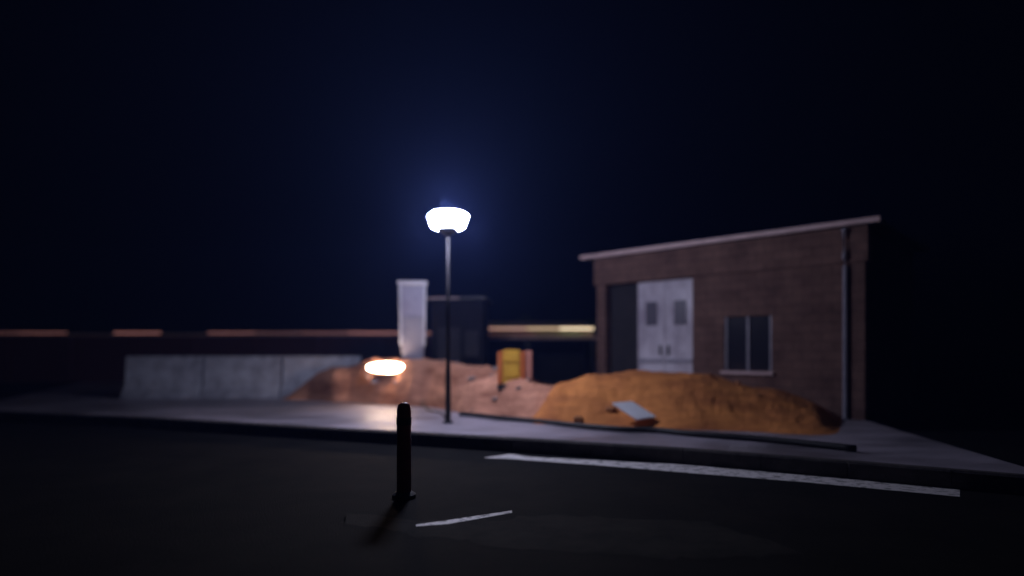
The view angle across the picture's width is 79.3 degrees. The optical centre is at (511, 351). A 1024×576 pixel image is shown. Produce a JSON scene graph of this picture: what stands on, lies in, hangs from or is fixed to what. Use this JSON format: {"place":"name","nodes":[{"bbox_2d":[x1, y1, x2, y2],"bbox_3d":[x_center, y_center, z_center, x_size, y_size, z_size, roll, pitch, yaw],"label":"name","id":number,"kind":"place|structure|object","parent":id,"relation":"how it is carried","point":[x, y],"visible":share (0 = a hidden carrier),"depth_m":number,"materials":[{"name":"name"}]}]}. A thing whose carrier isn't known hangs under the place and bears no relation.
{"place":"outdoors","nodes":[
{"label":"outdoors","id":0,"kind":"place"},
{"bbox_2d":[0,353,1023,575],"bbox_3d":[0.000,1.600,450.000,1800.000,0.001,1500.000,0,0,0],"label":"ground","id":1,"kind":"structure","parent":0,"point":[82,500],"depth_m":6.44,"materials":[{"name":"black asphalt"}]},
{"bbox_2d":[392,402,415,499],"bbox_3d":[-1.187,1.077,6.787,0.260,1.045,0.260,0,0,0],"label":"bollard","id":2,"kind":"object","parent":1,"relation":"on","point":[403,424],"visible":1,"depth_m":6.72,"materials":[{"name":"black metal"}]},
{"bbox_2d":[416,510,511,525],"bbox_3d":[-0.421,1.596,5.905,1.046,0.001,0.134,0,0,-30],"label":"road marking","id":3,"kind":"object","parent":1,"relation":"on","point":[462,519],"visible":1,"depth_m":5.88,"materials":[{"name":"paint"}]},
{"bbox_2d":[0,411,1023,495],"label":"kerb","id":4,"kind":"structure","parent":1,"relation":"on","point":[981,481],"depth_m":9.27,"materials":[{"name":"concrete"}]},
{"bbox_2d":[0,357,1023,473],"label":"yard","id":5,"kind":"structure","parent":1,"relation":"on","point":[873,442],"depth_m":11.79,"materials":[{"name":"concrete"}]},
{"bbox_2d":[121,353,204,398],"bbox_3d":[-10.423,0.705,18.600,2.283,1.350,0.680,0,0,0],"label":"concrete barrier","id":6,"kind":"object","parent":5,"relation":"on","point":[164,377],"visible":0.98,"depth_m":18.46,"materials":[{"name":"grey concrete"}]},
{"bbox_2d":[0,332,430,382],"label":"boundary wall","id":7,"kind":"structure","parent":5,"relation":"on","point":[47,357],"depth_m":28.00,"materials":[{"name":"brick"}]},
{"bbox_2d":[201,353,282,398],"bbox_3d":[-8.062,0.705,18.600,2.283,1.350,0.680,0,0,0],"label":"concrete barrier","id":8,"kind":"object","parent":5,"relation":"on","point":[243,377],"visible":0.98,"depth_m":18.46,"materials":[{"name":"grey concrete"}]},
{"bbox_2d":[281,353,360,398],"bbox_3d":[-5.701,0.705,18.600,2.283,1.350,0.680,0,0,0],"label":"concrete barrier","id":9,"kind":"object","parent":5,"relation":"on","point":[299,371],"visible":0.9,"depth_m":18.48,"materials":[{"name":"grey concrete"}]},
{"bbox_2d":[397,281,427,358],"bbox_3d":[-2.715,-0.273,16.900,0.810,3.306,0.400,0,0,-6],"label":"sign pylon","id":10,"kind":"object","parent":5,"relation":"on","point":[412,310],"visible":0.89,"depth_m":16.75,"materials":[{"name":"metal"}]},
{"bbox_2d":[281,357,554,417],"bbox_3d":[-2.647,0.777,16.362,12.787,1.266,4.498,0,0,25],"label":"soil heap","id":11,"kind":"object","parent":5,"relation":"on","point":[419,381],"visible":0.62,"depth_m":15.73,"materials":[{"name":"brown soil"}]},
{"bbox_2d":[365,362,402,382],"bbox_3d":[-3.321,0.533,16.459,1.200,0.562,0.550,0,0,8],"label":"floodlight","id":12,"kind":"object","parent":11,"relation":"on","point":[388,368],"visible":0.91,"depth_m":16.29,"materials":[{"name":"white"}]},
{"bbox_2d":[467,376,475,380],"bbox_3d":[-0.936,0.625,14.459,0.228,0.124,0.150,0,0,-21],"label":"rock","id":13,"kind":"object","parent":11,"relation":"on","point":[471,378],"visible":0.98,"depth_m":14.41,"materials":[{"name":"grey stone"}]},
{"bbox_2d":[497,350,531,389],"bbox_3d":[0.063,0.396,14.001,0.816,0.900,0.400,0,0,-5],"label":"barrier block","id":14,"kind":"object","parent":11,"relation":"on","point":[513,364],"depth_m":13.88,"materials":[{"name":"yellow plastic"}]},
{"bbox_2d":[421,401,444,417],"bbox_3d":[-2.227,0.957,15.123,0.656,0.822,6.322,0,0,-14],"label":"power cable","id":15,"kind":"object","parent":5,"relation":"on","point":[432,410],"visible":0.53,"depth_m":14.11,"materials":[{"name":"black rubber"}]},
{"bbox_2d":[428,209,467,423],"bbox_3d":[-1.244,-0.692,12.000,0.725,4.145,0.725,0,0,-22],"label":"street lamp","id":16,"kind":"object","parent":5,"relation":"on","point":[447,222],"visible":1,"depth_m":11.95,"materials":[{"name":"grey metal"}]},
{"bbox_2d":[426,297,491,365],"bbox_3d":[-1.570,-0.103,18.722,1.766,2.966,1.950,0,0,4],"label":"kiosk","id":17,"kind":"object","parent":5,"relation":"on","point":[469,330],"visible":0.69,"depth_m":17.94,"materials":[{"name":"grey metal"}]},
{"bbox_2d":[438,327,459,363],"bbox_3d":[-1.836,0.305,17.933,0.650,2.050,0.057,0,0,4],"label":"door","id":18,"kind":"structure","parent":17,"relation":"in","point":[454,331],"depth_m":17.93,"materials":[{"name":"grey metal"}]},
{"bbox_2d":[489,322,596,382],"bbox_3d":[0.560,0.018,25.740,5.447,2.723,3.720,0,0,0],"label":"carport","id":19,"kind":"object","parent":5,"relation":"on","point":[557,349],"visible":0.73,"depth_m":27.40,"materials":[{"name":"white"}]},
{"bbox_2d":[459,412,856,451],"bbox_3d":[1.804,1.335,10.912,7.590,0.095,0.362,0,0,38],"label":"hose","id":20,"kind":"object","parent":5,"relation":"on","point":[800,442],"visible":1,"depth_m":10.21,"materials":[{"name":"black rubber"}]},
{"bbox_2d":[532,370,841,434],"bbox_3d":[3.632,0.896,12.923,7.434,1.028,4.774,0,0,14],"label":"sand heap","id":21,"kind":"object","parent":5,"relation":"on","point":[682,401],"visible":0.84,"depth_m":11.83,"materials":[{"name":"orange sand"}]},
{"bbox_2d":[573,416,583,421],"bbox_3d":[1.255,1.274,11.713,0.216,0.135,0.138,0,0,23],"label":"earth clod","id":22,"kind":"object","parent":21,"relation":"on","point":[577,418],"visible":0.95,"depth_m":11.66,"materials":[{"name":"brown soil"}]},
{"bbox_2d":[606,406,615,411],"bbox_3d":[1.896,1.098,11.863,0.206,0.118,0.139,0,0,20],"label":"earth clod","id":23,"kind":"object","parent":21,"relation":"on","point":[610,408],"visible":1,"depth_m":11.82,"materials":[{"name":"brown soil"}]},
{"bbox_2d":[612,401,655,419],"bbox_3d":[2.248,1.084,11.432,0.765,0.324,0.290,0,0,32],"label":"loose board","id":24,"kind":"object","parent":21,"relation":"on","point":[632,409],"visible":1,"depth_m":11.42,"materials":[{"name":"grey wood"}]},
{"bbox_2d":[580,216,928,419],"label":"shed","id":25,"kind":"structure","parent":5,"relation":"on","point":[822,315],"depth_m":13.99,"materials":[{"name":"brick"},{"name":"painted metal"},{"name":"glass"}]},
{"bbox_2d":[638,281,664,371],"bbox_3d":[3.582,-0.226,15.916,0.781,3.153,0.110,0,0,44],"label":"door","id":26,"kind":"structure","parent":25,"relation":"in","point":[651,295],"depth_m":15.89,"materials":[{"name":"grey metal"}]},
{"bbox_2d":[665,278,692,372],"bbox_3d":[4.162,-0.226,15.364,0.781,3.153,0.110,0,0,44],"label":"door","id":27,"kind":"structure","parent":25,"relation":"in","point":[678,293],"depth_m":15.35,"materials":[{"name":"grey metal"}]},
{"bbox_2d":[720,315,773,374],"bbox_3d":[5.384,-0.153,14.126,1.220,1.327,0.200,0,0,44],"label":"window","id":28,"kind":"structure","parent":25,"relation":"in","point":[748,339],"depth_m":14.13,"materials":[{"name":"black"}]},
{"bbox_2d":[342,513,803,559],"bbox_3d":[0.340,1.598,5.520,4.123,0.001,1.189,0,0,11],"label":"asphalt patch","id":29,"kind":"object","parent":1,"relation":"on","point":[666,539],"visible":1,"depth_m":5.38,"materials":[{"name":"black asphalt"}]},
{"bbox_2d":[485,454,959,496],"bbox_3d":[2.471,1.596,8.279,6.165,0.001,0.954,0,0,21],"label":"road marking","id":30,"kind":"object","parent":1,"relation":"on","point":[709,470],"visible":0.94,"depth_m":8.05,"materials":[{"name":"paint"}]},
{"bbox_2d":[0,0,1023,352],"label":"sky","id":31,"kind":"structure","parent":0,"point":[167,166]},
{"bbox_2d":[514,315,535,322],"bbox_3d":[1.004,-0.184,28.972,2.489,3.141,1.790,0,0,0],"label":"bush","id":32,"kind":"object","parent":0,"point":[529,320],"visible":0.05,"depth_m":28.75,"materials":[{"name":"green plant"}]},
{"bbox_2d":[576,319,596,374],"bbox_3d":[3.591,-0.095,28.919,1.978,2.960,1.931,0,0,-18],"label":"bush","id":33,"kind":"object","parent":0,"point":[587,345],"visible":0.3,"depth_m":28.78,"materials":[{"name":"green plant"}]}
]}

